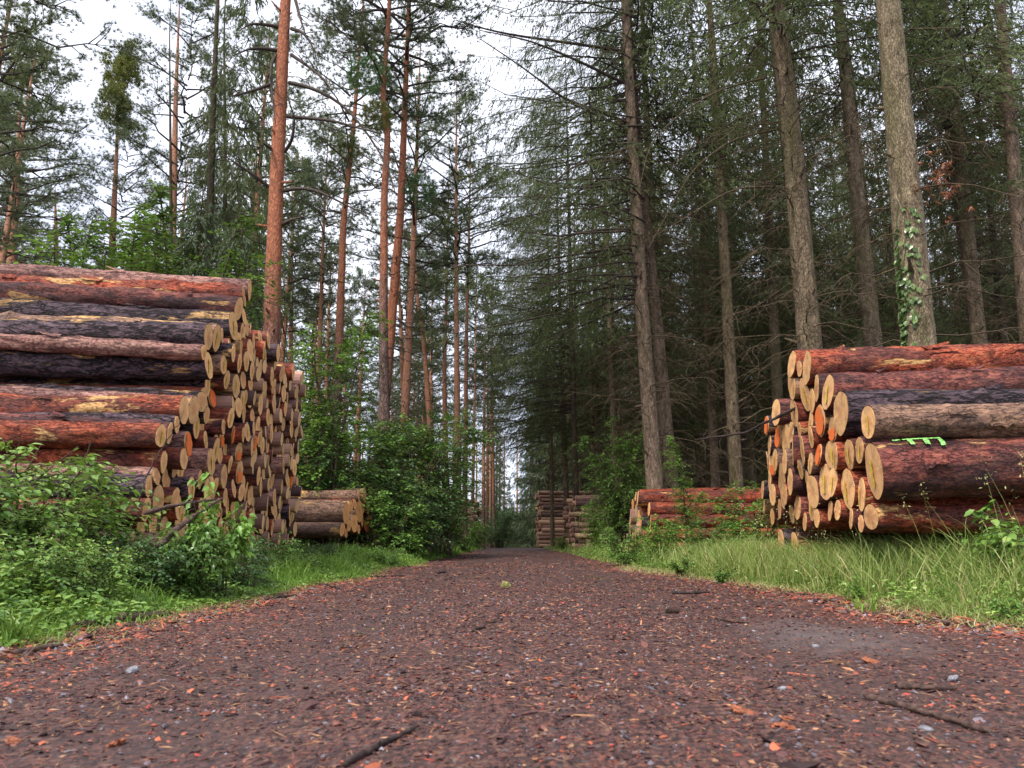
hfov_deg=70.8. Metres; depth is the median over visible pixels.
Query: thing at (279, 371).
pine log
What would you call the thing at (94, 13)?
sky
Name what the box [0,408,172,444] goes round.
pine log
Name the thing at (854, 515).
pine log
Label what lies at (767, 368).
spruce tree
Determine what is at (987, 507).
meadow weed
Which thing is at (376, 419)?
pine tree
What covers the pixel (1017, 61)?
spruce tree
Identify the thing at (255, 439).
pine log
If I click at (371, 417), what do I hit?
pine tree
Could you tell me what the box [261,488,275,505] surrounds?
pine log
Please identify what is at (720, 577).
meadow weed
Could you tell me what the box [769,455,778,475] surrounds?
pine log
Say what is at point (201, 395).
pine log
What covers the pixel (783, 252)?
spruce tree
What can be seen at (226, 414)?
pine log
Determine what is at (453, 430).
pine tree
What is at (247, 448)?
pine log
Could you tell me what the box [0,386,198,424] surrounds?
pine log
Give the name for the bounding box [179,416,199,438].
pine log
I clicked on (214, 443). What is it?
pine log
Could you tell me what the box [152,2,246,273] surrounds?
spruce tree
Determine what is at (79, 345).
pine log
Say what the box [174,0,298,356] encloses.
spruce tree
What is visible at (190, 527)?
bramble bush
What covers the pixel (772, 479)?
pine log
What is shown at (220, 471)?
pine log
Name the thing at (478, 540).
leafy bush
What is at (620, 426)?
spruce tree
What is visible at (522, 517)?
leafy bush
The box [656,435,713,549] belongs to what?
beech sapling
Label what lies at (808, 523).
pine log
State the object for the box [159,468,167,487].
pine log
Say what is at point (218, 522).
pine log
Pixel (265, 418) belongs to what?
pine log
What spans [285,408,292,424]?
pine log
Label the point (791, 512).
pine log
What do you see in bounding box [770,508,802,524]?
pine log
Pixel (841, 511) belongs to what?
pine log
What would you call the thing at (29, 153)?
pine tree
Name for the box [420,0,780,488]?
spruce tree
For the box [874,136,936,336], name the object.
spruce tree
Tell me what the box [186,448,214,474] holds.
pine log
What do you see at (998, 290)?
spruce tree
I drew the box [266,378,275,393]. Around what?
pine log
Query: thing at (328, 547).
bramble bush
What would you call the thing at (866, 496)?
pine log
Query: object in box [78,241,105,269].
pine tree
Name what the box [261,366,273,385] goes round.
pine log
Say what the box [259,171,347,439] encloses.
pine tree
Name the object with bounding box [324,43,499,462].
pine tree
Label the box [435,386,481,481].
pine tree
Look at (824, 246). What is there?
spruce tree
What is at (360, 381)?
pine tree
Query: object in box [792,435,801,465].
pine log
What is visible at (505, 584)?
lichen tuft
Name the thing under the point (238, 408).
pine log
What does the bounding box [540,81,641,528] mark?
spruce tree
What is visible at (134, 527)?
pine log
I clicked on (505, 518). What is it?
leafy bush
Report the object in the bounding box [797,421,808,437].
pine log
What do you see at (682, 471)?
spruce tree
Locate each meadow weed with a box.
[668,551,694,576]
[710,562,737,583]
[833,575,867,600]
[957,499,1023,571]
[964,509,1023,569]
[985,590,1023,619]
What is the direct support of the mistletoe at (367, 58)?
attached to the pine tree at (384, 405)
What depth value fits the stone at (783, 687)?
2.08 m
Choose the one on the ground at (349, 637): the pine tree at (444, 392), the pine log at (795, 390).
the pine tree at (444, 392)
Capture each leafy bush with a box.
[293,427,400,550]
[294,401,436,547]
[305,410,458,548]
[349,411,502,551]
[350,408,503,555]
[357,482,442,554]
[377,486,466,558]
[393,455,478,547]
[449,521,484,551]
[468,518,495,548]
[479,499,506,546]
[480,517,506,547]
[483,508,522,547]
[488,507,519,547]
[500,505,525,547]
[514,510,535,547]
[553,535,568,549]
[565,414,663,548]
[573,499,606,547]
[590,446,661,547]
[595,522,648,566]
[632,514,693,562]
[680,515,735,554]
[704,480,791,544]
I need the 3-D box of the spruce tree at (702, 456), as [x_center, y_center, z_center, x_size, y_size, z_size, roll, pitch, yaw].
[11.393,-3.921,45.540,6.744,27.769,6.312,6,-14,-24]
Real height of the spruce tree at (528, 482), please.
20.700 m
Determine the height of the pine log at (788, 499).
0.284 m
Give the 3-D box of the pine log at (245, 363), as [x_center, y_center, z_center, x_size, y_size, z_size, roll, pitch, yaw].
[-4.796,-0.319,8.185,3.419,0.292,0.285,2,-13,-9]
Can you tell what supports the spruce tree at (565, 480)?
on the ground at (349, 637)
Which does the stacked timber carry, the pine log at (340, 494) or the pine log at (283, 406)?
the pine log at (283, 406)
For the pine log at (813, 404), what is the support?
on the pine log at (811, 418)
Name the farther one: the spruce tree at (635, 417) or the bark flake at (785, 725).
the spruce tree at (635, 417)
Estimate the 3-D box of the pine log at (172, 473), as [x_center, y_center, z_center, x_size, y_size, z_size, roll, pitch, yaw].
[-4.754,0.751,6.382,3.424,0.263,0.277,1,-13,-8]
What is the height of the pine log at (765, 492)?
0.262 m
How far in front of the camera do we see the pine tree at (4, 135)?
45.11 m
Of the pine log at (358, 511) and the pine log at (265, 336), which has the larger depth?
the pine log at (358, 511)
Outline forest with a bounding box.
[305,434,543,546]
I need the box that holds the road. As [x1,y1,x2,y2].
[0,548,1023,767]
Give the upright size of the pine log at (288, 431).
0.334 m
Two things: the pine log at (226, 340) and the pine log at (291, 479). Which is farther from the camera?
the pine log at (291, 479)
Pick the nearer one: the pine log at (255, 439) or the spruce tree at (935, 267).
the pine log at (255, 439)
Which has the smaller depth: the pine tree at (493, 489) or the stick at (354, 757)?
the stick at (354, 757)
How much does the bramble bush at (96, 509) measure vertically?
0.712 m
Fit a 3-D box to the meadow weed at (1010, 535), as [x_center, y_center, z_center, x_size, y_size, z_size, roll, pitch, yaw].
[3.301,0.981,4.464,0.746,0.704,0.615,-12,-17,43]
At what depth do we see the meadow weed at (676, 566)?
8.75 m
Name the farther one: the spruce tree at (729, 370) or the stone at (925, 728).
the spruce tree at (729, 370)
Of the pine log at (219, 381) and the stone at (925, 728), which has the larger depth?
the pine log at (219, 381)
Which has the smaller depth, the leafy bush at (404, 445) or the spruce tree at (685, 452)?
the leafy bush at (404, 445)
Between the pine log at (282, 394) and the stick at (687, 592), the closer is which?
the stick at (687, 592)
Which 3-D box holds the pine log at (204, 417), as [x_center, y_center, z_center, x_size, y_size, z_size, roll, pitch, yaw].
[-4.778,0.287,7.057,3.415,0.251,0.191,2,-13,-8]
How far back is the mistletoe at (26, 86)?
33.91 m
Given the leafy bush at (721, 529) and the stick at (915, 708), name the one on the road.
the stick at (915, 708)
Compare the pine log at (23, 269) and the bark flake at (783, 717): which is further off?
the pine log at (23, 269)
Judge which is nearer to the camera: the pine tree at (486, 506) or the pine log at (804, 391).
the pine log at (804, 391)
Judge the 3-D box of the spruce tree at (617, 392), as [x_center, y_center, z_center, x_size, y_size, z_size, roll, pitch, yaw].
[6.925,-5.382,37.865,7.418,27.404,6.358,-3,-13,15]
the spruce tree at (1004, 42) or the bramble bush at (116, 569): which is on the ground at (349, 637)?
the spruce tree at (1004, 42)
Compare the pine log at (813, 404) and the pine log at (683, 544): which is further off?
the pine log at (683, 544)
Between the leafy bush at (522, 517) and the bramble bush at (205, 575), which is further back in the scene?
the leafy bush at (522, 517)
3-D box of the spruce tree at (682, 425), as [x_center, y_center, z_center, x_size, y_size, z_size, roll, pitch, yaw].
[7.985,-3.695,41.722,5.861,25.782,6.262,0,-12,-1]
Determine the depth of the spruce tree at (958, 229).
23.46 m
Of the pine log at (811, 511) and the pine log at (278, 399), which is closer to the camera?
the pine log at (811, 511)
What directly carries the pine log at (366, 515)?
on the ground at (349, 637)
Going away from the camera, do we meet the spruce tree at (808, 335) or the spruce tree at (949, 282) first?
the spruce tree at (808, 335)
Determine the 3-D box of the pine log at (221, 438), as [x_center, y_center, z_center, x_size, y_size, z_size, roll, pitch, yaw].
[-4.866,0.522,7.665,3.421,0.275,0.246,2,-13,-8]
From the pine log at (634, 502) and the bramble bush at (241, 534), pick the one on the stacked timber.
the pine log at (634, 502)
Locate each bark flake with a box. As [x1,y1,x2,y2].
[5,736,21,744]
[105,738,126,746]
[728,704,753,714]
[773,722,797,730]
[781,715,794,720]
[861,656,878,663]
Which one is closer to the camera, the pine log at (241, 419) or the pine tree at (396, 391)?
the pine log at (241, 419)
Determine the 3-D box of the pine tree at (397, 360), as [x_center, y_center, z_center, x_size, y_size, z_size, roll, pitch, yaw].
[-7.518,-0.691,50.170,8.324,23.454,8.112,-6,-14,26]
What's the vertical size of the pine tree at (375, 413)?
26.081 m
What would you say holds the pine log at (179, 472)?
on the pine log at (180, 483)
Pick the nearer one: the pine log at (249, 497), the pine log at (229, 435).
the pine log at (229, 435)
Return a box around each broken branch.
[138,416,181,501]
[143,498,216,514]
[155,497,222,548]
[695,407,794,439]
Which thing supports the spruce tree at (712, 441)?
on the ground at (349, 637)
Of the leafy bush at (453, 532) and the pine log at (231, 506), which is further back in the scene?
the leafy bush at (453, 532)
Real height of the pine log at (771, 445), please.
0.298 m
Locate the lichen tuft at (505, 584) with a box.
[500,581,510,586]
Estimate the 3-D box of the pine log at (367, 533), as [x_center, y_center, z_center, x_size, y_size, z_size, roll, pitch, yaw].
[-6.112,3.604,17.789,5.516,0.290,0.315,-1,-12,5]
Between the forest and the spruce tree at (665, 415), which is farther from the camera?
the forest
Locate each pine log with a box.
[0,261,251,300]
[0,273,245,306]
[0,281,242,320]
[0,297,237,340]
[0,311,220,351]
[0,313,222,343]
[0,314,212,350]
[0,330,206,359]
[0,350,212,379]
[0,376,209,394]
[0,383,206,411]
[0,383,207,398]
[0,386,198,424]
[0,393,188,424]
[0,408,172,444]
[0,412,179,433]
[0,416,165,447]
[0,447,166,473]
[0,462,160,485]
[0,472,151,497]
[2,496,150,522]
[65,521,145,533]
[118,447,187,469]
[144,516,156,531]
[149,484,163,515]
[158,495,182,519]
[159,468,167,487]
[162,431,191,457]
[163,487,179,505]
[165,476,169,486]
[167,469,177,477]
[168,506,185,526]
[169,476,194,500]
[175,470,183,476]
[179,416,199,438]
[183,469,201,489]
[185,497,203,518]
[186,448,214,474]
[192,430,207,447]
[194,475,214,498]
[198,406,209,423]
[204,419,224,434]
[204,485,215,503]
[207,388,215,407]
[207,437,219,461]
[207,498,220,518]
[209,343,234,362]
[209,407,233,428]
[210,355,226,374]
[210,370,229,388]
[211,517,222,538]
[212,373,239,398]
[213,464,226,488]
[213,477,218,489]
[215,448,222,463]
[215,488,227,506]
[218,435,224,447]
[220,522,228,537]
[221,444,226,454]
[221,455,232,473]
[222,498,228,515]
[222,512,234,529]
[223,338,230,342]
[224,426,234,443]
[225,479,235,497]
[227,353,241,372]
[227,443,241,459]
[227,460,242,483]
[228,502,234,511]
[229,483,244,501]
[230,340,242,354]
[231,372,245,388]
[231,397,241,417]
[232,422,250,441]
[233,405,245,422]
[233,427,244,442]
[233,511,252,529]
[237,308,246,324]
[237,322,243,338]
[238,390,244,409]
[240,351,248,371]
[240,389,247,405]
[241,338,253,361]
[242,438,253,455]
[242,481,247,500]
[244,321,248,335]
[244,361,253,380]
[244,379,252,389]
[244,466,260,485]
[245,333,254,348]
[245,408,254,420]
[245,421,254,434]
[246,486,252,505]
[250,394,262,414]
[250,435,257,450]
[251,330,262,340]
[253,476,261,496]
[254,340,265,359]
[254,415,259,430]
[254,527,263,533]
[255,359,261,377]
[255,431,261,446]
[257,437,263,453]
[259,408,270,425]
[260,331,269,348]
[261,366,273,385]
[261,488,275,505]
[266,344,279,361]
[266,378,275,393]
[266,424,272,442]
[266,446,272,462]
[267,394,275,413]
[267,519,273,535]
[268,504,275,514]
[268,506,276,520]
[269,456,284,473]
[269,474,273,487]
[273,364,284,381]
[276,385,285,401]
[276,397,280,407]
[279,401,286,416]
[280,363,294,380]
[280,504,290,520]
[281,422,292,437]
[283,475,289,488]
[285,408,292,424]
[286,512,292,526]
[288,459,296,475]
[289,476,292,485]
[293,501,349,523]
[294,528,347,537]
[296,522,344,535]
[299,490,359,500]
[299,498,352,511]
[302,486,365,501]
[313,496,356,509]
[345,520,350,530]
[347,525,359,533]
[348,514,357,532]
[350,500,362,522]
[351,528,373,534]
[360,520,367,531]
[363,514,371,530]
[632,499,636,508]
[637,487,766,506]
[639,507,647,514]
[640,488,760,490]
[640,515,649,527]
[641,539,776,554]
[643,527,783,540]
[648,499,763,516]
[650,513,802,527]
[650,526,802,529]
[761,481,769,498]
[763,500,777,513]
[764,415,776,434]
[766,451,769,471]
[768,435,776,455]
[768,471,778,491]
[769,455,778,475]
[769,484,780,505]
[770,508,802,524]
[772,399,791,425]
[773,448,782,471]
[774,426,782,447]
[778,478,781,493]
[778,499,789,518]
[778,528,858,548]
[779,463,787,485]
[781,490,788,508]
[782,424,791,449]
[782,449,796,474]
[782,484,795,504]
[787,467,807,495]
[788,344,991,377]
[788,377,791,398]
[788,421,797,442]
[789,505,802,523]
[790,400,809,426]
[791,377,802,399]
[791,532,984,552]
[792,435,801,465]
[794,495,808,519]
[796,360,803,376]
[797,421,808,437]
[797,459,807,479]
[799,378,814,411]
[800,435,815,464]
[803,341,1023,385]
[803,512,858,531]
[805,470,809,484]
[807,475,829,508]
[808,411,815,425]
[808,425,829,448]
[808,452,821,474]
[809,388,821,412]
[809,504,813,520]
[813,508,849,528]
[815,366,973,401]
[815,404,833,436]
[815,444,826,466]
[819,464,843,499]
[822,365,1023,410]
[825,441,834,468]
[827,467,842,496]
[828,417,858,441]
[828,500,836,520]
[833,442,847,470]
[834,383,1023,436]
[834,499,849,520]
[841,468,866,508]
[844,438,865,469]
[849,508,863,528]
[855,436,948,463]
[858,477,1023,511]
[858,515,983,534]
[861,402,1023,439]
[864,497,1023,533]
[865,437,1023,500]
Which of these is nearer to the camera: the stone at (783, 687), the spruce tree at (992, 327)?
the stone at (783, 687)
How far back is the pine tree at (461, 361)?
56.55 m
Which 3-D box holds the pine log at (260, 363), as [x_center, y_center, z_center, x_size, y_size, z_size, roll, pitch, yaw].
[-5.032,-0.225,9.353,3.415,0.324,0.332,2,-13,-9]
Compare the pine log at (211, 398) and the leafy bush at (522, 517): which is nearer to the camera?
the pine log at (211, 398)
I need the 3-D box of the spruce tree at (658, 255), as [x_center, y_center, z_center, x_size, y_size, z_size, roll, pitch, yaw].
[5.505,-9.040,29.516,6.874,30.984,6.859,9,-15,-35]
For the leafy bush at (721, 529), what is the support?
on the ground at (349, 637)
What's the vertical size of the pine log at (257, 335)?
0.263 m
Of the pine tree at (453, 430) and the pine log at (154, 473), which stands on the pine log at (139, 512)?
the pine log at (154, 473)
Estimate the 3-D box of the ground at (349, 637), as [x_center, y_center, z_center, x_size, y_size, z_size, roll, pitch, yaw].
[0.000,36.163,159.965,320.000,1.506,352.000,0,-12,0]
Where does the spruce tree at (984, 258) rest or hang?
on the ground at (349, 637)
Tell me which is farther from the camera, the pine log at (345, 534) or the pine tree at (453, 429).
the pine tree at (453, 429)
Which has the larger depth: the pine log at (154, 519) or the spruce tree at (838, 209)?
the spruce tree at (838, 209)
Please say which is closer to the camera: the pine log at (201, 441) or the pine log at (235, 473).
the pine log at (201, 441)
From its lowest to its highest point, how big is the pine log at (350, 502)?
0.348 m
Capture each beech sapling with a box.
[0,208,97,267]
[0,216,133,269]
[6,205,176,271]
[79,178,210,275]
[93,238,215,270]
[102,230,210,274]
[111,212,266,308]
[205,246,302,328]
[285,310,393,548]
[287,323,371,549]
[418,409,486,556]
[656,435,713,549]
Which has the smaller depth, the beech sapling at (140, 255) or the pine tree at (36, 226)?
the beech sapling at (140, 255)
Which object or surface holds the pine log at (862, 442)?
on the pine log at (866, 496)
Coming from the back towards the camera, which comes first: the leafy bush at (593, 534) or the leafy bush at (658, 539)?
the leafy bush at (593, 534)
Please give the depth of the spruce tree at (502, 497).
95.15 m
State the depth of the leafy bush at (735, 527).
12.45 m
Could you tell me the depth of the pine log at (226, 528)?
8.10 m
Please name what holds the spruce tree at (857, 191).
on the ground at (349, 637)
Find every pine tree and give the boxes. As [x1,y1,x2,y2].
[0,0,104,251]
[0,0,154,229]
[0,38,117,263]
[0,58,125,267]
[0,75,67,263]
[0,89,50,262]
[0,124,65,263]
[17,232,35,260]
[22,149,96,267]
[61,80,168,269]
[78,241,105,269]
[92,0,253,249]
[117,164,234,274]
[178,141,320,331]
[184,3,335,329]
[226,0,413,361]
[238,144,348,440]
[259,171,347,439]
[281,230,367,452]
[282,111,381,545]
[283,0,427,545]
[284,276,360,461]
[285,284,355,417]
[290,0,494,544]
[296,0,523,545]
[305,332,370,433]
[305,358,371,443]
[322,298,378,452]
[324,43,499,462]
[324,264,403,485]
[331,317,397,467]
[347,214,460,470]
[349,221,459,454]
[353,360,422,443]
[361,356,421,460]
[362,396,399,463]
[365,383,399,460]
[375,199,472,483]
[380,73,536,550]
[390,336,462,482]
[391,317,447,466]
[391,337,449,485]
[392,272,470,436]
[398,316,453,480]
[399,191,495,538]
[405,110,535,538]
[412,395,453,486]
[431,268,511,499]
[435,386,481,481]
[437,401,479,499]
[448,403,471,472]
[451,279,517,546]
[460,329,518,547]
[460,344,517,545]
[462,282,519,547]
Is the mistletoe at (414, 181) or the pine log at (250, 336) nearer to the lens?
the pine log at (250, 336)
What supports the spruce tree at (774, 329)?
on the ground at (349, 637)
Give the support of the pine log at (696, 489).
on the pine log
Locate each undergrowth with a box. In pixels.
[0,520,436,646]
[577,535,1023,621]
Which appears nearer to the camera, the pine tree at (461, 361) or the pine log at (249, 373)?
the pine log at (249, 373)
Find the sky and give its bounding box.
[0,0,1023,520]
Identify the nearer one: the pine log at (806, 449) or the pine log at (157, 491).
the pine log at (157, 491)
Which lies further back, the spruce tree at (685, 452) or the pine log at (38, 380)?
the spruce tree at (685, 452)
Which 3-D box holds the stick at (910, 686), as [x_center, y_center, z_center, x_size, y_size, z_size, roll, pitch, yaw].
[1.223,0.899,2.130,0.165,0.027,0.029,-11,-16,40]
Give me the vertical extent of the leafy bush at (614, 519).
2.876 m
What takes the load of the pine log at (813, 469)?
on the pine log at (815, 498)
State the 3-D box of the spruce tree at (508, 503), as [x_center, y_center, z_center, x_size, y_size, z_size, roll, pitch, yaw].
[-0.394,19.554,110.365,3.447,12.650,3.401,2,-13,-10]
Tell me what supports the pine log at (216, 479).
on the pine log
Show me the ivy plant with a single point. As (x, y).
(908, 287)
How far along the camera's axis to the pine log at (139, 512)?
5.72 m
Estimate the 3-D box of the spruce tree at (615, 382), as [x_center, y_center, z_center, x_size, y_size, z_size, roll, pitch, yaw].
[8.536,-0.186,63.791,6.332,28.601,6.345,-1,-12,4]
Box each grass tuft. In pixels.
[0,605,76,642]
[823,586,900,611]
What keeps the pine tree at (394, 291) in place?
on the ground at (349, 637)
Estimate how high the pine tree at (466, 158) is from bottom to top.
23.980 m
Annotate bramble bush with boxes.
[0,443,173,572]
[0,488,155,576]
[0,524,115,607]
[0,534,154,606]
[26,525,180,589]
[90,533,224,597]
[102,526,250,597]
[151,501,216,596]
[172,495,235,591]
[183,472,260,596]
[210,533,290,588]
[238,530,308,568]
[297,540,344,558]
[364,543,407,565]
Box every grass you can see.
[0,540,484,664]
[542,448,1023,633]
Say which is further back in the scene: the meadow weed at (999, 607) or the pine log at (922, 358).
the pine log at (922, 358)
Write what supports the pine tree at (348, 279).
on the ground at (349, 637)
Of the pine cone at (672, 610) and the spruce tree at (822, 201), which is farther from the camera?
the spruce tree at (822, 201)
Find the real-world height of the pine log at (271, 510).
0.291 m
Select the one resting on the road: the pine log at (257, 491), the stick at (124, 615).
the stick at (124, 615)
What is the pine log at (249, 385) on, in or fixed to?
on the stacked timber
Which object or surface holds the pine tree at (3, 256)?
on the ground at (349, 637)
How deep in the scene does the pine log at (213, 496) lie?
7.47 m
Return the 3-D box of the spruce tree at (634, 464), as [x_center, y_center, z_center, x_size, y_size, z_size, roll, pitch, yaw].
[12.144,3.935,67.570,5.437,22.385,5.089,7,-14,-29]
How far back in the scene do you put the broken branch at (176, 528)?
4.97 m
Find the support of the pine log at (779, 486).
on the pine log at (782, 512)
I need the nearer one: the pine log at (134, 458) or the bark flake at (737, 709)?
the bark flake at (737, 709)
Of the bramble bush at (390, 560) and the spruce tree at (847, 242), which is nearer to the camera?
the bramble bush at (390, 560)
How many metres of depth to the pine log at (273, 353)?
10.17 m
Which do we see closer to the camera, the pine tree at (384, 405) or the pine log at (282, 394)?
the pine log at (282, 394)
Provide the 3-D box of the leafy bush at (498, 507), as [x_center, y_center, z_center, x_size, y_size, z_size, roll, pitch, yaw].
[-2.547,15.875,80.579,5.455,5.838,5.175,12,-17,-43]
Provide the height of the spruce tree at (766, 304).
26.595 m
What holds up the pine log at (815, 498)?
on the pine log at (823, 521)
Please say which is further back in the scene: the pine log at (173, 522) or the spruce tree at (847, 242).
the spruce tree at (847, 242)
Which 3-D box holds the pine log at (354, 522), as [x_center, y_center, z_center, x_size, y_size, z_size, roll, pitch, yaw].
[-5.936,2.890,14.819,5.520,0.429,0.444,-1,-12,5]
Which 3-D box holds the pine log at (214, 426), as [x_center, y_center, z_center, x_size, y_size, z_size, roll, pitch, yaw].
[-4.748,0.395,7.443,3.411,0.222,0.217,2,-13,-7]
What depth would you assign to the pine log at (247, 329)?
9.01 m
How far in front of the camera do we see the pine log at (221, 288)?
8.33 m
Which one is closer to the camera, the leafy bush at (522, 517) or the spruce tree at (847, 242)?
the spruce tree at (847, 242)
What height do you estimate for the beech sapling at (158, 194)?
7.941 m
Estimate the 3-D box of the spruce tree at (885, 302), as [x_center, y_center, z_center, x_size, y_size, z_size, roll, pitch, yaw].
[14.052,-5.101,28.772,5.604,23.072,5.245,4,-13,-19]
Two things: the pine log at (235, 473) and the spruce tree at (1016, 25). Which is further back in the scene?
the spruce tree at (1016, 25)
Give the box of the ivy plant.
[894,204,926,345]
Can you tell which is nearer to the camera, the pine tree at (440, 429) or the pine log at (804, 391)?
the pine log at (804, 391)
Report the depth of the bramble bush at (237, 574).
5.94 m
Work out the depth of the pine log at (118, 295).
8.09 m
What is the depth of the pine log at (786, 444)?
7.93 m
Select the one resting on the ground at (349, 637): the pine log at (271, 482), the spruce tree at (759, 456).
the spruce tree at (759, 456)
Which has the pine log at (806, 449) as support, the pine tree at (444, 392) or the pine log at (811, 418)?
the pine log at (811, 418)
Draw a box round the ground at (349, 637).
[6,546,1022,652]
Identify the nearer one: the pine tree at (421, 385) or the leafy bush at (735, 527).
the leafy bush at (735, 527)
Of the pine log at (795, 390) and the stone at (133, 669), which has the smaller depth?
the stone at (133, 669)
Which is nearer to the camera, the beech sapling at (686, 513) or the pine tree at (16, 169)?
the beech sapling at (686, 513)
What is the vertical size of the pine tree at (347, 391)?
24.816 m
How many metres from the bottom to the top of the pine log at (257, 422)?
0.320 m
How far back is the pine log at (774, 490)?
8.33 m
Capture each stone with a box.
[126,665,138,672]
[777,686,786,689]
[918,725,932,731]
[947,675,958,680]
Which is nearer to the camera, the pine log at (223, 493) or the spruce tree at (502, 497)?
the pine log at (223, 493)
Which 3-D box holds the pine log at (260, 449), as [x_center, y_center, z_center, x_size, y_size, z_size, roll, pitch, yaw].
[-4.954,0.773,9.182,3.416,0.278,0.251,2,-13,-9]
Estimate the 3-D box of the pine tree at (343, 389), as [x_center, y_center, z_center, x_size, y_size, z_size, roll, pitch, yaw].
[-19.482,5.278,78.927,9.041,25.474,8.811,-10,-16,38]
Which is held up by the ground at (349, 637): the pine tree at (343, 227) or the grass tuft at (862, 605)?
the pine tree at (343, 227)
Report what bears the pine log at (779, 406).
on the pine log at (786, 444)
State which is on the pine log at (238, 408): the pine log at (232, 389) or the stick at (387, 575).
the pine log at (232, 389)
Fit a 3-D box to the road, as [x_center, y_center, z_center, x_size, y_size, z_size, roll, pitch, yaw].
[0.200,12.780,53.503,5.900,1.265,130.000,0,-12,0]
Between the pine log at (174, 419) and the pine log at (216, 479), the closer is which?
the pine log at (174, 419)
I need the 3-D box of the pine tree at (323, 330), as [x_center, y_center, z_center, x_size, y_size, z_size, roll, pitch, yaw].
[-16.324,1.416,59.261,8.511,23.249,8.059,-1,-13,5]
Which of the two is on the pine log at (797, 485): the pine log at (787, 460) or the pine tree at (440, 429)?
the pine log at (787, 460)
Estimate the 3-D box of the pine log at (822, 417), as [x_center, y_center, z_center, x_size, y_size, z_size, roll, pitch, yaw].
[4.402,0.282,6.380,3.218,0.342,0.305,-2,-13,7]
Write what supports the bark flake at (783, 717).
on the road
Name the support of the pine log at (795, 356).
on the pine log at (804, 391)
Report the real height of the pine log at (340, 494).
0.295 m
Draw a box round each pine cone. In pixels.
[665,607,679,613]
[942,619,949,625]
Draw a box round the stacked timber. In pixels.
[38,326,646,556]
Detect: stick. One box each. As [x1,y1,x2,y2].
[14,643,63,654]
[72,612,172,627]
[117,611,165,621]
[265,595,291,600]
[342,725,418,766]
[370,575,404,576]
[472,609,506,632]
[672,591,710,593]
[714,617,749,622]
[863,693,990,732]
[894,682,957,690]
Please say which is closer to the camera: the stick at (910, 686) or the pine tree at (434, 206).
the stick at (910, 686)
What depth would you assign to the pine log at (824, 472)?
6.55 m
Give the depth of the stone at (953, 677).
2.23 m
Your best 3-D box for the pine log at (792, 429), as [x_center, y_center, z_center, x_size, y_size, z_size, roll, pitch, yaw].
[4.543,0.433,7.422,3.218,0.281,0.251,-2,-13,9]
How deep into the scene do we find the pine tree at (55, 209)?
42.70 m
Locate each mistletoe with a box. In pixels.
[0,22,54,96]
[332,134,364,164]
[344,49,391,97]
[357,98,395,135]
[401,172,437,209]
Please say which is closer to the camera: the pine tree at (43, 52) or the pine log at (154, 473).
the pine log at (154, 473)
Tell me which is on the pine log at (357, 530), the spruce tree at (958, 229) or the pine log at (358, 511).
the pine log at (358, 511)
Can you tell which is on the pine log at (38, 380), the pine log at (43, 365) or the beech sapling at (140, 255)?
the pine log at (43, 365)
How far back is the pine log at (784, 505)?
7.93 m
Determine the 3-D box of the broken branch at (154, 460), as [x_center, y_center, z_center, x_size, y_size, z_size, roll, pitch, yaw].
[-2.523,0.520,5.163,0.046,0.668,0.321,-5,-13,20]
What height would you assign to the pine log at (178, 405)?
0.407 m
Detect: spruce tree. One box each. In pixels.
[115,222,177,273]
[146,191,230,277]
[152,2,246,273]
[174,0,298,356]
[202,2,307,388]
[209,223,306,545]
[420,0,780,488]
[452,39,620,522]
[460,89,602,532]
[461,150,592,547]
[475,390,518,546]
[488,445,510,546]
[500,273,571,547]
[504,367,562,547]
[505,479,514,510]
[512,413,535,547]
[516,375,562,539]
[533,212,618,490]
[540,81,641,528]
[540,304,588,490]
[550,18,669,500]
[553,223,635,494]
[559,0,779,522]
[559,305,623,494]
[566,0,744,488]
[576,54,718,487]
[584,288,644,483]
[598,235,633,488]
[601,0,839,487]
[602,193,706,476]
[618,281,687,487]
[619,141,718,487]
[619,142,718,475]
[623,347,644,489]
[625,0,791,487]
[627,0,964,466]
[638,426,696,484]
[639,273,699,483]
[669,145,763,487]
[670,32,782,487]
[675,13,796,487]
[677,230,722,487]
[680,213,725,487]
[681,409,700,487]
[682,0,860,485]
[685,70,786,486]
[694,306,724,487]
[695,164,771,487]
[702,0,895,448]
[709,0,967,383]
[719,238,768,481]
[731,66,795,486]
[741,0,897,404]
[741,0,1023,381]
[750,345,767,484]
[751,143,789,438]
[755,93,838,469]
[755,350,768,486]
[767,127,859,435]
[811,76,892,346]
[813,8,951,346]
[820,99,894,346]
[824,0,1023,343]
[825,117,893,343]
[839,0,1023,343]
[848,66,969,346]
[849,0,1023,344]
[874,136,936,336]
[886,0,1023,343]
[915,49,1016,344]
[917,133,967,344]
[936,174,1014,343]
[936,216,962,338]
[945,101,1019,344]
[952,0,1023,344]
[958,8,1023,343]
[984,2,1023,318]
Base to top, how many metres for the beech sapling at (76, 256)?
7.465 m
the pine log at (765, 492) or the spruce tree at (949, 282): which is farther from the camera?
the spruce tree at (949, 282)
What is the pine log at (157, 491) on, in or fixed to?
on the pine log at (134, 527)
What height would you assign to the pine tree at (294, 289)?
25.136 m
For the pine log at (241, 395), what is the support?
on the pine log
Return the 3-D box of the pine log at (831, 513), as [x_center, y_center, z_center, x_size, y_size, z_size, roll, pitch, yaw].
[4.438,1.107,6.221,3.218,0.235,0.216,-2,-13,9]
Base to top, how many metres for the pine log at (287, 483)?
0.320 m
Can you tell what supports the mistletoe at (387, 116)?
attached to the pine tree at (384, 405)

